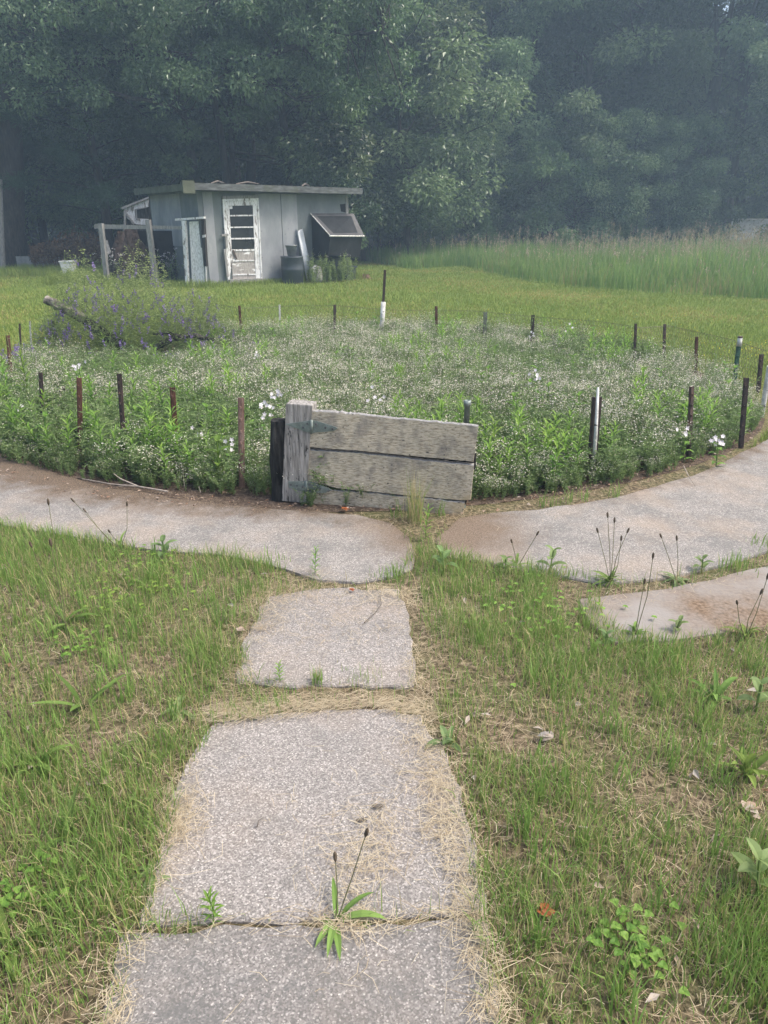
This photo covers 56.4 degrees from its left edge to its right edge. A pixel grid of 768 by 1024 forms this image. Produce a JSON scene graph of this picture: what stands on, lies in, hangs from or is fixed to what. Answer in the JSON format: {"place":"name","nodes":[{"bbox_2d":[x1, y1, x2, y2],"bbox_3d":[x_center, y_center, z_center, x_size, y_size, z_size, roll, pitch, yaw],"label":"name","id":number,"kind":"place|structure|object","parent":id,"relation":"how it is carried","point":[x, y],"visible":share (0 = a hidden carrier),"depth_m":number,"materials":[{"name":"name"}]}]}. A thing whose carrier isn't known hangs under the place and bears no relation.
{"place":"outdoors","nodes":[
{"label":"outdoors","id":0,"kind":"place"},
{"bbox_2d":[0,451,414,584],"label":"pavement","id":1,"kind":"structure","parent":0,"point":[356,547],"depth_m":4.02,"materials":[{"name":"concrete"}]},
{"bbox_2d":[369,561,416,585],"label":"grass tuft","id":2,"kind":"object","parent":1,"relation":"on","point":[395,571],"visible":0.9,"depth_m":3.43,"materials":[{"name":"green plant"}]},
{"bbox_2d":[102,917,502,1023],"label":"path","id":3,"kind":"structure","parent":0,"point":[198,978],"depth_m":1.62,"materials":[{"name":"concrete"}]},
{"bbox_2d":[138,709,486,928],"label":"path","id":4,"kind":"structure","parent":0,"point":[248,871],"depth_m":2.04,"materials":[{"name":"concrete"}]},
{"bbox_2d":[199,885,224,926],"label":"narrow weed","id":5,"kind":"object","parent":4,"relation":"on","point":[212,904],"visible":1,"depth_m":1.73,"materials":[{"name":"green plant"}]},
{"bbox_2d":[315,828,387,959],"bbox_3d":[-0.105,0.864,1.709,0.198,0.356,0.185,-18,28,-37],"label":"plantain","id":6,"kind":"object","parent":4,"relation":"on","point":[334,935],"visible":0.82,"depth_m":1.74,"materials":[{"name":"green plant"}]},
{"bbox_2d":[235,588,415,689],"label":"path","id":7,"kind":"structure","parent":0,"point":[306,654],"depth_m":2.90,"materials":[{"name":"concrete"}]},
{"bbox_2d":[0,255,767,1023],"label":"lawn","id":8,"kind":"structure","parent":0,"point":[690,811],"depth_m":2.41,"materials":[{"name":"green plant"}]},
{"bbox_2d":[0,179,5,267],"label":"pole","id":9,"kind":"object","parent":8,"relation":"on","point":[2,250],"visible":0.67,"depth_m":23.71,"materials":[{"name":"grey wood"}]},
{"bbox_2d":[0,904,55,982],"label":"plantain","id":10,"kind":"object","parent":8,"relation":"on","point":[3,918],"visible":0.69,"depth_m":1.70,"materials":[{"name":"green plant"}]},
{"bbox_2d":[7,710,73,782],"bbox_3d":[-1.073,0.712,2.226,0.225,0.243,0.153,0,22,0],"label":"plantain","id":11,"kind":"object","parent":8,"relation":"on","point":[54,749],"visible":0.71,"depth_m":2.23,"materials":[{"name":"green plant"}]},
{"bbox_2d":[0,852,86,929],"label":"clover","id":12,"kind":"object","parent":8,"relation":"on","point":[4,903],"visible":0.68,"depth_m":1.82,"materials":[{"name":"green plant"}]},
{"bbox_2d":[29,779,80,858],"bbox_3d":[-0.873,0.864,1.990,0.107,0.092,0.235,5,23,12],"label":"plantain","id":13,"kind":"object","parent":8,"relation":"on","point":[71,803],"visible":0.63,"depth_m":2.00,"materials":[{"name":"green plant"}]},
{"bbox_2d":[28,224,101,269],"bbox_3d":[-10.914,-8.982,24.290,3.506,1.522,2.514,0,22,0],"label":"dead bracken","id":14,"kind":"object","parent":8,"relation":"on","point":[47,251],"visible":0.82,"depth_m":23.73,"materials":[{"name":"plant"}]},
{"bbox_2d":[29,498,101,637],"bbox_3d":[-1.318,0.233,2.939,0.239,0.610,0.225,0,22,0],"label":"plantain","id":15,"kind":"object","parent":8,"relation":"on","point":[60,613],"visible":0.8,"depth_m":3.01,"materials":[{"name":"green plant"}]},
{"bbox_2d":[26,538,127,711],"bbox_3d":[-1.057,0.387,2.401,0.352,0.673,0.139,-13,25,-29],"label":"plantain","id":16,"kind":"object","parent":8,"relation":"on","point":[75,694],"visible":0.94,"depth_m":2.50,"materials":[{"name":"green plant"}]},
{"bbox_2d":[53,619,128,661],"bbox_3d":[-1.165,0.520,2.896,0.309,0.053,0.195,-12,25,-27],"label":"clover","id":17,"kind":"object","parent":8,"relation":"on","point":[76,646],"visible":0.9,"depth_m":2.86,"materials":[{"name":"green plant"}]},
{"bbox_2d":[62,564,195,617],"bbox_3d":[-1.137,0.377,3.248,0.479,0.052,0.606,-16,27,-34],"label":"clover","id":18,"kind":"object","parent":8,"relation":"on","point":[126,594],"visible":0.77,"depth_m":3.27,"materials":[{"name":"green plant"}]},
{"bbox_2d":[108,229,161,281],"bbox_3d":[-6.869,-6.959,19.462,1.555,1.476,1.000,0,22,0],"label":"compost heap","id":19,"kind":"object","parent":8,"relation":"on","point":[125,239],"visible":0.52,"depth_m":19.18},
{"bbox_2d":[121,197,152,231],"bbox_3d":[-7.664,-8.637,22.611,0.986,2.373,1.400,-3,22,-6],"label":"hutch","id":20,"kind":"object","parent":8,"relation":"on","point":[138,212],"visible":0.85,"depth_m":21.81,"materials":[{"name":"white paint"}]},
{"bbox_2d":[94,248,183,281],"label":"wild daisies","id":21,"kind":"object","parent":8,"relation":"on","point":[170,269],"visible":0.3,"depth_m":19.43,"materials":[{"name":"green plant"}]},
{"bbox_2d":[96,544,189,589],"bbox_3d":[-1.197,0.257,3.541,0.420,0.053,0.460,-8,24,-19],"label":"clover","id":22,"kind":"object","parent":8,"relation":"on","point":[162,560],"visible":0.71,"depth_m":3.56,"materials":[{"name":"green plant"}]},
{"bbox_2d":[94,217,207,284],"bbox_3d":[-5.879,-6.947,19.164,3.187,1.750,1.428,5,23,12],"label":"wooden frame","id":23,"kind":"object","parent":8,"relation":"on","point":[161,242],"visible":0.73,"depth_m":18.54,"materials":[{"name":"white paint"}]},
{"bbox_2d":[132,858,170,899],"bbox_3d":[-0.601,0.975,1.889,0.131,0.069,0.192,-19,29,-39],"label":"plantain","id":24,"kind":"object","parent":8,"relation":"on","point":[153,877],"visible":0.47,"depth_m":1.87,"materials":[{"name":"green plant"}]},
{"bbox_2d":[0,0,423,267],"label":"oak tree","id":25,"kind":"object","parent":8,"relation":"on","point":[176,71],"visible":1,"depth_m":20.69,"materials":[{"name":"green plant"}]},
{"bbox_2d":[134,180,364,282],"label":"garden shed","id":26,"kind":"structure","parent":8,"relation":"on","point":[251,232],"depth_m":19.13,"materials":[{"name":"grey paint"}]},
{"bbox_2d":[221,195,263,282],"bbox_3d":[-3.713,-7.116,18.726,1.135,2.153,0.137,-15,27,-33],"label":"door","id":27,"kind":"structure","parent":26,"relation":"in","point":[242,251],"depth_m":18.75,"materials":[{"name":"white paint"}]},
{"bbox_2d":[280,256,303,283],"bbox_3d":[-2.482,-6.554,19.416,0.620,0.700,0.614,0,22,0],"label":"barrel","id":28,"kind":"object","parent":8,"relation":"on","point":[292,269],"visible":0.94,"depth_m":19.20,"materials":[{"name":"plastic"}]},
{"bbox_2d":[296,229,309,282],"bbox_3d":[-2.185,-7.034,19.714,0.197,1.413,0.543,-17,27,-35],"label":"gutter","id":29,"kind":"object","parent":8,"relation":"on","point":[302,243],"visible":0.68,"depth_m":19.71,"materials":[{"name":"white metal"}]},
{"bbox_2d":[307,252,357,282],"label":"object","id":30,"kind":"object","parent":8,"relation":"on","point":[342,270],"visible":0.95,"depth_m":19.73,"materials":[{"name":"green plant"}]},
{"bbox_2d":[294,161,382,257],"bbox_3d":[-1.833,-10.509,25.502,3.944,3.466,4.166,-15,26,-32],"label":"shrub","id":31,"kind":"object","parent":8,"relation":"on","point":[371,211],"visible":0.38,"depth_m":24.64,"materials":[{"name":"green plant"}]},
{"bbox_2d":[206,0,516,261],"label":"broadleaf tree","id":32,"kind":"object","parent":8,"relation":"on","point":[350,143],"visible":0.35,"depth_m":26.05,"materials":[{"name":"green plant"}]},
{"bbox_2d":[0,460,767,1023],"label":"straw","id":33,"kind":"object","parent":8,"relation":"on","point":[374,704],"visible":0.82,"depth_m":2.07,"materials":[{"name":"beige plant"}]},
{"bbox_2d":[0,409,767,1013],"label":"leaf litter","id":34,"kind":"object","parent":8,"relation":"on","point":[656,995],"visible":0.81,"depth_m":2.60,"materials":[{"name":"brown plant"}]},
{"bbox_2d":[348,155,453,248],"bbox_3d":[-0.184,-13.765,31.982,5.228,4.622,5.752,-9,24,-22],"label":"shrub","id":35,"kind":"object","parent":8,"relation":"on","point":[385,237],"visible":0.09,"depth_m":31.44,"materials":[{"name":"green plant"}]},
{"bbox_2d":[277,0,536,255],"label":"broadleaf tree","id":36,"kind":"object","parent":8,"relation":"on","point":[432,189],"visible":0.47,"depth_m":27.36,"materials":[{"name":"green plant"}]},
{"bbox_2d":[395,461,434,525],"bbox_3d":[0.193,-0.112,4.037,0.328,0.363,0.255,14,26,30],"label":"grass tuft","id":37,"kind":"object","parent":8,"relation":"on","point":[413,513],"visible":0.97,"depth_m":4.05,"materials":[{"name":"green plant"}]},
{"bbox_2d":[340,0,515,245],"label":"broadleaf tree","id":38,"kind":"object","parent":8,"relation":"on","point":[390,121],"visible":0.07,"depth_m":31.74,"materials":[{"name":"green plant"}]},
{"bbox_2d":[393,163,480,245],"bbox_3d":[2.032,-13.762,32.481,5.041,4.237,4.603,5,23,13],"label":"shrub","id":39,"kind":"object","parent":8,"relation":"on","point":[414,234],"visible":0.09,"depth_m":32.27,"materials":[{"name":"green plant"}]},
{"bbox_2d":[426,211,455,253],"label":"pine sapling","id":40,"kind":"object","parent":8,"relation":"on","point":[446,240],"visible":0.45,"depth_m":31.16,"materials":[{"name":"green plant"}]},
{"bbox_2d":[424,725,461,751],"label":"plantain","id":41,"kind":"object","parent":8,"relation":"on","point":[443,729],"visible":0.97,"depth_m":2.34,"materials":[{"name":"green plant"}]},
{"bbox_2d":[428,110,534,246],"bbox_3d":[4.308,-15.518,33.958,5.541,6.450,5.330,3,22,7],"label":"broadleaf tree","id":42,"kind":"object","parent":8,"relation":"on","point":[467,230],"visible":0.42,"depth_m":32.84,"materials":[{"name":"green plant"}]},
{"bbox_2d":[472,215,499,250],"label":"pine sapling","id":43,"kind":"object","parent":8,"relation":"on","point":[487,231],"visible":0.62,"depth_m":31.46,"materials":[{"name":"green plant"}]},
{"bbox_2d":[469,173,564,247],"bbox_3d":[5.915,-14.000,33.572,4.736,3.851,3.992,-17,28,-36],"label":"shrub","id":44,"kind":"object","parent":8,"relation":"on","point":[522,201],"visible":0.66,"depth_m":32.85,"materials":[{"name":"green plant"}]},
{"bbox_2d":[496,134,587,247],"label":"broadleaf tree","id":45,"kind":"object","parent":8,"relation":"on","point":[536,167],"visible":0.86,"depth_m":32.32,"materials":[{"name":"green plant"}]},
{"bbox_2d":[462,566,656,688],"bbox_3d":[0.640,0.435,3.106,0.845,0.053,0.741,-13,26,-30],"label":"clover","id":46,"kind":"object","parent":8,"relation":"on","point":[546,620],"visible":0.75,"depth_m":3.12,"materials":[{"name":"green plant"}]},
{"bbox_2d":[528,152,641,245],"bbox_3d":[9.371,-14.461,33.944,5.413,4.429,4.560,4,23,10],"label":"shrub","id":47,"kind":"object","parent":8,"relation":"on","point":[578,193],"visible":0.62,"depth_m":33.36,"materials":[{"name":"green plant"}]},
{"bbox_2d":[590,512,630,589],"bbox_3d":[1.056,0.179,3.326,0.188,0.391,0.179,0,22,0],"label":"plantain","id":48,"kind":"object","parent":8,"relation":"on","point":[608,578],"visible":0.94,"depth_m":3.35,"materials":[{"name":"green plant"}]},
{"bbox_2d":[619,208,650,246],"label":"pine sapling","id":49,"kind":"object","parent":8,"relation":"on","point":[638,222],"visible":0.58,"depth_m":33.41,"materials":[{"name":"green plant"}]},
{"bbox_2d":[586,898,689,995],"bbox_3d":[0.597,1.006,1.702,0.232,0.053,0.237,8,23,18],"label":"clover","id":50,"kind":"object","parent":8,"relation":"on","point":[656,953],"visible":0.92,"depth_m":1.68,"materials":[{"name":"green plant"}]},
{"bbox_2d":[625,110,731,246],"bbox_3d":[14.197,-15.750,34.528,4.909,6.450,5.427,3,22,7],"label":"broadleaf tree","id":51,"kind":"object","parent":8,"relation":"on","point":[667,146],"visible":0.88,"depth_m":33.35,"materials":[{"name":"green plant"}]},
{"bbox_2d":[657,170,749,240],"bbox_3d":[15.905,-14.684,35.251,4.242,3.851,4.550,13,25,28],"label":"shrub","id":52,"kind":"object","parent":8,"relation":"on","point":[727,188],"visible":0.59,"depth_m":34.04,"materials":[{"name":"green plant"}]},
{"bbox_2d":[686,667,737,711],"bbox_3d":[1.163,0.641,2.584,0.182,0.091,0.227,12,25,27],"label":"plantain","id":53,"kind":"object","parent":8,"relation":"on","point":[721,687],"visible":0.79,"depth_m":2.58,"materials":[{"name":"green plant"}]},
{"bbox_2d":[661,873,767,1023],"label":"grass tuft","id":54,"kind":"object","parent":8,"relation":"on","point":[734,957],"visible":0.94,"depth_m":1.64,"materials":[{"name":"green plant"}]},
{"bbox_2d":[705,0,767,196],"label":"broadleaf tree","id":55,"kind":"object","parent":8,"relation":"on","point":[757,54],"visible":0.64,"depth_m":34.02,"materials":[{"name":"green plant"}]},
{"bbox_2d":[714,744,767,788],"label":"plantain","id":56,"kind":"object","parent":8,"relation":"on","point":[745,758],"visible":0.92,"depth_m":2.21,"materials":[{"name":"green plant"}]},
{"bbox_2d":[718,546,764,577],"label":"grass tuft","id":57,"kind":"object","parent":8,"relation":"on","point":[739,562],"visible":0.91,"depth_m":3.53,"materials":[{"name":"green plant"}]},
{"bbox_2d":[738,377,748,448],"bbox_3d":[2.678,-0.708,5.344,0.097,0.581,0.028,13,25,29],"label":"fence stake","id":58,"kind":"object","parent":8,"relation":"on","point":[743,412],"visible":0.88,"depth_m":5.33,"materials":[{"name":"wood"}]},
{"bbox_2d":[721,573,767,644],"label":"plantain","id":59,"kind":"object","parent":8,"relation":"on","point":[743,628],"visible":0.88,"depth_m":2.92,"materials":[{"name":"green plant"}]},
{"bbox_2d":[730,837,767,890],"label":"broadleaf shoot","id":60,"kind":"object","parent":8,"relation":"on","point":[748,865],"visible":0.94,"depth_m":1.81,"materials":[{"name":"green plant"}]},
{"bbox_2d":[737,676,767,711],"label":"broadleaf shoot","id":61,"kind":"object","parent":8,"relation":"on","point":[758,683],"visible":0.99,"depth_m":2.49,"materials":[{"name":"green plant"}]},
{"bbox_2d":[752,151,767,242],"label":"broadleaf tree","id":62,"kind":"object","parent":8,"relation":"on","point":[764,166],"visible":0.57,"depth_m":33.69,"materials":[{"name":"green plant"}]},
{"bbox_2d":[4,335,764,511],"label":"bed soil","id":63,"kind":"structure","parent":0,"point":[240,494],"depth_m":4.59,"materials":[{"name":"brown soil"}]},
{"bbox_2d":[76,378,82,452],"bbox_3d":[-2.215,-0.672,5.213,0.128,0.612,0.027,3,22,7],"label":"fence stake","id":64,"kind":"object","parent":63,"relation":"on","point":[79,399],"visible":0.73,"depth_m":5.18,"materials":[{"name":"wood"}]},
{"bbox_2d":[43,295,131,359],"bbox_3d":[-3.363,-2.140,8.736,1.709,0.917,0.199,8,24,19],"label":"log","id":65,"kind":"object","parent":63,"relation":"on","point":[47,300],"visible":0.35,"depth_m":8.75,"materials":[{"name":"brown wood"}]},
{"bbox_2d":[117,373,125,454],"bbox_3d":[-1.870,-0.658,5.118,0.086,0.659,0.030,0,22,0],"label":"fence stake","id":66,"kind":"object","parent":63,"relation":"on","point":[120,398],"visible":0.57,"depth_m":5.07,"materials":[{"name":"wood"}]},
{"bbox_2d":[0,241,271,361],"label":"vetch plant","id":67,"kind":"object","parent":63,"relation":"on","point":[124,323],"visible":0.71,"depth_m":8.57,"materials":[{"name":"green plant"}]},
{"bbox_2d":[152,333,213,349],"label":"branch","id":68,"kind":"object","parent":67,"relation":"attached to","point":[193,335],"visible":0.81,"depth_m":8.47,"materials":[{"name":"brown wood"}]},
{"bbox_2d":[238,398,244,487],"bbox_3d":[-0.902,-0.408,4.538,0.077,0.634,0.033,-15,27,-33],"label":"fence stake","id":69,"kind":"object","parent":63,"relation":"on","point":[241,446],"visible":0.84,"depth_m":4.52,"materials":[{"name":"wood"}]},
{"bbox_2d":[269,417,284,501],"bbox_3d":[-0.630,-0.303,4.345,0.136,0.528,0.122,0,22,0],"label":"stump post","id":70,"kind":"object","parent":63,"relation":"on","point":[277,438],"visible":0.63,"depth_m":4.28,"materials":[{"name":"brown wood"}]},
{"bbox_2d":[282,399,316,502],"bbox_3d":[-0.507,-0.359,4.284,0.214,0.613,0.105,4,22,10],"label":"gate post","id":71,"kind":"object","parent":63,"relation":"on","point":[297,447],"visible":0.86,"depth_m":4.22,"materials":[{"name":"grey wood"}]},
{"bbox_2d":[286,409,478,514],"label":"garden gate","id":72,"kind":"structure","parent":71,"relation":"attached to","point":[382,453],"depth_m":4.15,"materials":[{"name":"grey wood"}]},
{"bbox_2d":[0,291,767,505],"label":"flower bed weeds","id":73,"kind":"object","parent":63,"relation":"on","point":[330,386],"visible":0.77,"depth_m":6.09,"materials":[{"name":"green plant"}]},
{"bbox_2d":[189,301,764,387],"bbox_3d":[0.686,-2.440,9.620,8.072,0.436,1.419,13,26,29],"label":"wire fence","id":74,"kind":"object","parent":63,"relation":"on","point":[539,331],"visible":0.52,"depth_m":9.10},
{"bbox_2d":[587,387,601,476],"bbox_3d":[1.391,-0.496,4.719,0.086,0.660,0.055,0,22,0],"label":"fence stake","id":75,"kind":"object","parent":63,"relation":"on","point":[595,416],"visible":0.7,"depth_m":4.70,"materials":[{"name":"metal"}]},
{"bbox_2d":[686,386,693,456],"bbox_3d":[2.192,-0.614,5.122,0.124,0.574,0.024,-7,23,-17],"label":"fence stake","id":76,"kind":"object","parent":63,"relation":"on","point":[690,407],"visible":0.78,"depth_m":5.08,"materials":[{"name":"wood"}]},
{"bbox_2d":[40,234,761,259],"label":"forest floor","id":77,"kind":"structure","parent":0,"point":[371,242],"depth_m":55.41,"materials":[{"name":"green plant"}]},
{"bbox_2d":[13,0,90,255],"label":"broadleaf tree","id":78,"kind":"object","parent":77,"relation":"on","point":[45,161],"visible":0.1,"depth_m":26.66,"materials":[{"name":"green plant"}]},
{"bbox_2d":[14,0,119,247],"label":"pine tree","id":79,"kind":"object","parent":77,"relation":"on","point":[42,229],"visible":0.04,"depth_m":28.16,"materials":[{"name":"green plant"}]},
{"bbox_2d":[15,35,171,256],"bbox_3d":[-12.197,-14.188,28.289,7.670,8.293,6.879,14,26,31],"label":"broadleaf tree","id":80,"kind":"object","parent":77,"relation":"on","point":[63,221],"visible":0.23,"depth_m":27.55,"materials":[{"name":"green plant"}]},
{"bbox_2d":[0,0,226,250],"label":"pine tree","id":81,"kind":"object","parent":77,"relation":"on","point":[103,193],"visible":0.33,"depth_m":24.49,"materials":[{"name":"green plant"}]},
{"bbox_2d":[69,1,273,185],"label":"broadleaf tree","id":82,"kind":"object","parent":77,"relation":"on","point":[259,144],"visible":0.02,"depth_m":34.36,"materials":[{"name":"green plant"}]},
{"bbox_2d":[59,1,288,205],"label":"broadleaf tree","id":83,"kind":"object","parent":77,"relation":"on","point":[109,135],"visible":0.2,"depth_m":26.02,"materials":[{"name":"green plant"}]},
{"bbox_2d":[81,6,306,184],"bbox_3d":[-7.105,-22.178,31.488,12.616,20.797,14.765,-7,23,-16],"label":"broadleaf tree","id":84,"kind":"object","parent":77,"relation":"on","point":[250,167],"visible":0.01,"depth_m":33.13,"materials":[{"name":"green plant"}]},
{"bbox_2d":[99,0,337,185],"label":"broadleaf tree","id":85,"kind":"object","parent":77,"relation":"on","point":[229,173],"visible":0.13,"depth_m":25.45,"materials":[{"name":"green plant"}]},
{"bbox_2d":[255,122,340,185],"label":"broadleaf tree","id":86,"kind":"object","parent":77,"relation":"on","point":[276,178],"visible":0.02,"depth_m":41.43,"materials":[{"name":"green plant"}]},
{"bbox_2d":[168,0,437,185],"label":"broadleaf tree","id":87,"kind":"object","parent":77,"relation":"on","point":[284,143],"visible":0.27,"depth_m":25.38,"materials":[{"name":"green plant"}]},
{"bbox_2d":[27,1,767,241],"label":"wood","id":88,"kind":"object","parent":77,"relation":"on","point":[86,236],"depth_m":59.44,"materials":[{"name":"green plant"}]},
{"bbox_2d":[416,0,588,243],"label":"broadleaf tree","id":89,"kind":"object","parent":77,"relation":"on","point":[529,13],"visible":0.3,"depth_m":32.50,"materials":[{"name":"green plant"}]},
{"bbox_2d":[419,0,605,244],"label":"broadleaf tree","id":90,"kind":"object","parent":77,"relation":"on","point":[585,65],"visible":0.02,"depth_m":36.20,"materials":[{"name":"green plant"}]},
{"bbox_2d":[430,0,696,245],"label":"broadleaf tree","id":91,"kind":"object","parent":77,"relation":"on","point":[608,16],"visible":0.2,"depth_m":32.24,"materials":[{"name":"green plant"}]},
{"bbox_2d":[489,4,646,248],"bbox_3d":[9.923,-22.802,38.841,9.549,16.231,11.118,5,23,12],"label":"broadleaf tree","id":92,"kind":"object","parent":77,"relation":"on","point":[575,81],"visible":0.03,"depth_m":35.77,"materials":[{"name":"green plant"}]},
{"bbox_2d":[502,0,679,248],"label":"broadleaf tree","id":93,"kind":"object","parent":77,"relation":"on","point":[585,107],"visible":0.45,"depth_m":32.67,"materials":[{"name":"green plant"}]},
{"bbox_2d":[564,107,664,244],"bbox_3d":[10.858,-15.647,34.034,5.010,6.635,5.512,3,22,7],"label":"broadleaf tree","id":94,"kind":"object","parent":77,"relation":"on","point":[631,121],"visible":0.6,"depth_m":32.67,"materials":[{"name":"green plant"}]},
{"bbox_2d":[516,15,732,245],"bbox_3d":[12.495,-20.277,39.060,11.028,11.507,9.772,-16,27,-35],"label":"broadleaf tree","id":95,"kind":"object","parent":77,"relation":"on","point":[613,107],"visible":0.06,"depth_m":35.64,"materials":[{"name":"green plant"}]},
{"bbox_2d":[537,0,754,246],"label":"broadleaf tree","id":96,"kind":"object","parent":77,"relation":"on","point":[688,9],"visible":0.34,"depth_m":33.02,"materials":[{"name":"green plant"}]},
{"bbox_2d":[581,0,767,245],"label":"broadleaf tree","id":97,"kind":"object","parent":77,"relation":"on","point":[715,73],"visible":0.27,"depth_m":33.85,"materials":[{"name":"green plant"}]},
{"bbox_2d":[625,0,767,244],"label":"broadleaf tree","id":98,"kind":"object","parent":77,"relation":"on","point":[738,176],"visible":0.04,"depth_m":39.44,"materials":[{"name":"green plant"}]},
{"bbox_2d":[627,0,767,244],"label":"broadleaf tree","id":99,"kind":"object","parent":77,"relation":"on","point":[746,38],"visible":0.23,"depth_m":33.37,"materials":[{"name":"green plant"}]},
{"bbox_2d":[652,72,763,241],"bbox_3d":[17.891,-20.390,40.325,6.586,10.696,7.915,-9,24,-20],"label":"broadleaf tree","id":100,"kind":"object","parent":77,"relation":"on","point":[723,112],"visible":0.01,"depth_m":38.86,"materials":[{"name":"green plant"}]},
{"bbox_2d":[729,219,767,246],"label":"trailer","id":101,"kind":"object","parent":77,"relation":"on","point":[748,225],"visible":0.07,"depth_m":38.63,"materials":[{"name":"white metal"}]},
{"bbox_2d":[365,215,767,298],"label":"tall grass","id":102,"kind":"structure","parent":0,"point":[686,266],"depth_m":21.79,"materials":[{"name":"green plant"}]},
{"bbox_2d":[435,440,767,585],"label":"pavement","id":103,"kind":"structure","parent":0,"point":[727,514],"depth_m":3.97,"materials":[{"name":"concrete"}]},
{"bbox_2d":[578,567,767,644],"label":"pavement","id":104,"kind":"structure","parent":0,"point":[703,606],"depth_m":3.17,"materials":[{"name":"concrete"}]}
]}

